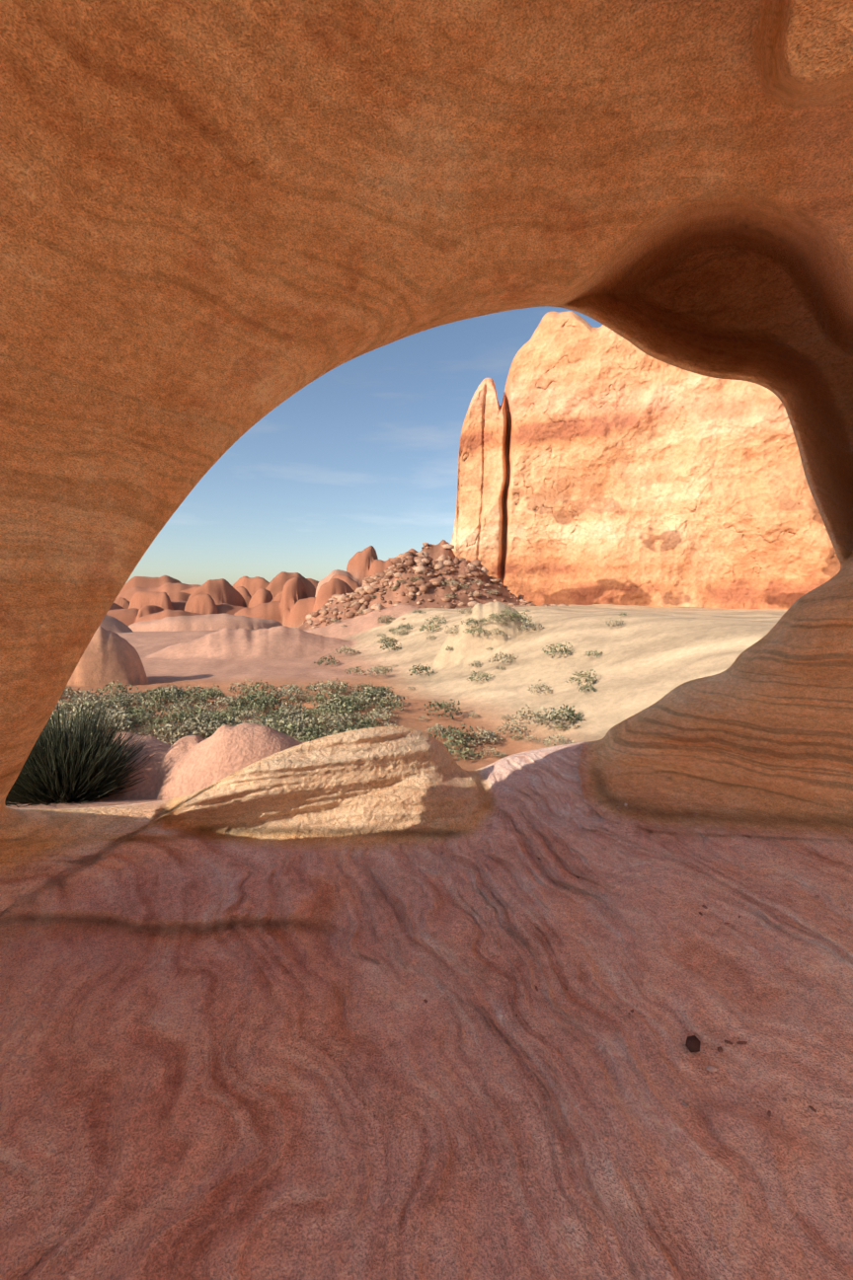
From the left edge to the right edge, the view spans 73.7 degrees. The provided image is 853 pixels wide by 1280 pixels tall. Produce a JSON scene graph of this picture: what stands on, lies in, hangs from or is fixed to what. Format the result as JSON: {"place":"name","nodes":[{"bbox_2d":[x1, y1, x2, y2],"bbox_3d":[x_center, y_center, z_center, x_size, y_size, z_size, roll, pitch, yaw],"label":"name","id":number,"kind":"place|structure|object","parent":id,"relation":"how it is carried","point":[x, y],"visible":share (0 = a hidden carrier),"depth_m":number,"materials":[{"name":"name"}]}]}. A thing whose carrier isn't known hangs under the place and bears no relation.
{"place":"outdoors","nodes":[
{"label":"outdoors","id":0,"kind":"place"},
{"bbox_2d":[125,305,602,586],"label":"sky","id":1,"kind":"structure","parent":0,"point":[363,455],"materials":[{"name":"blue"}]},
{"bbox_2d":[5,539,787,809],"bbox_3d":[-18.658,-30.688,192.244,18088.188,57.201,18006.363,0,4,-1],"label":"terrain","id":2,"kind":"structure","parent":0,"point":[165,631],"depth_m":23.52,"materials":[{"name":"beige sand"}]},
{"bbox_2d":[4,698,154,807],"bbox_3d":[-3.113,0.951,4.909,1.401,0.941,1.439,0,4,-1],"label":"yucca plant","id":3,"kind":"object","parent":2,"relation":"on","point":[71,765],"visible":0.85,"depth_m":4.69,"materials":[{"name":"green plant"}]},
{"bbox_2d":[44,576,627,759],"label":"desert shrubs","id":4,"kind":"object","parent":2,"relation":"on","point":[289,723],"visible":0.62,"depth_m":16.95,"materials":[{"name":"green plant"}]},
{"bbox_2d":[0,0,852,1279],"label":"arch rock","id":5,"kind":"object","parent":2,"relation":"on","point":[234,1045],"visible":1,"depth_m":1.75,"materials":[{"name":"stone"}]},
{"bbox_2d":[422,800,819,1132],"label":"floor pebbles","id":6,"kind":"object","parent":5,"relation":"on","point":[692,1043],"visible":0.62,"depth_m":1.70,"materials":[{"name":"brown stone"}]},
{"bbox_2d":[295,542,568,628],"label":"talus rocks","id":7,"kind":"object","parent":2,"relation":"on","point":[402,563],"visible":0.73,"depth_m":51.20,"materials":[{"name":"brown stone"}]},
{"bbox_2d":[450,310,839,609],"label":"cliff wall","id":8,"kind":"structure","parent":2,"relation":"on","point":[602,464],"depth_m":56.37,"materials":[{"name":"stone"}]}
]}

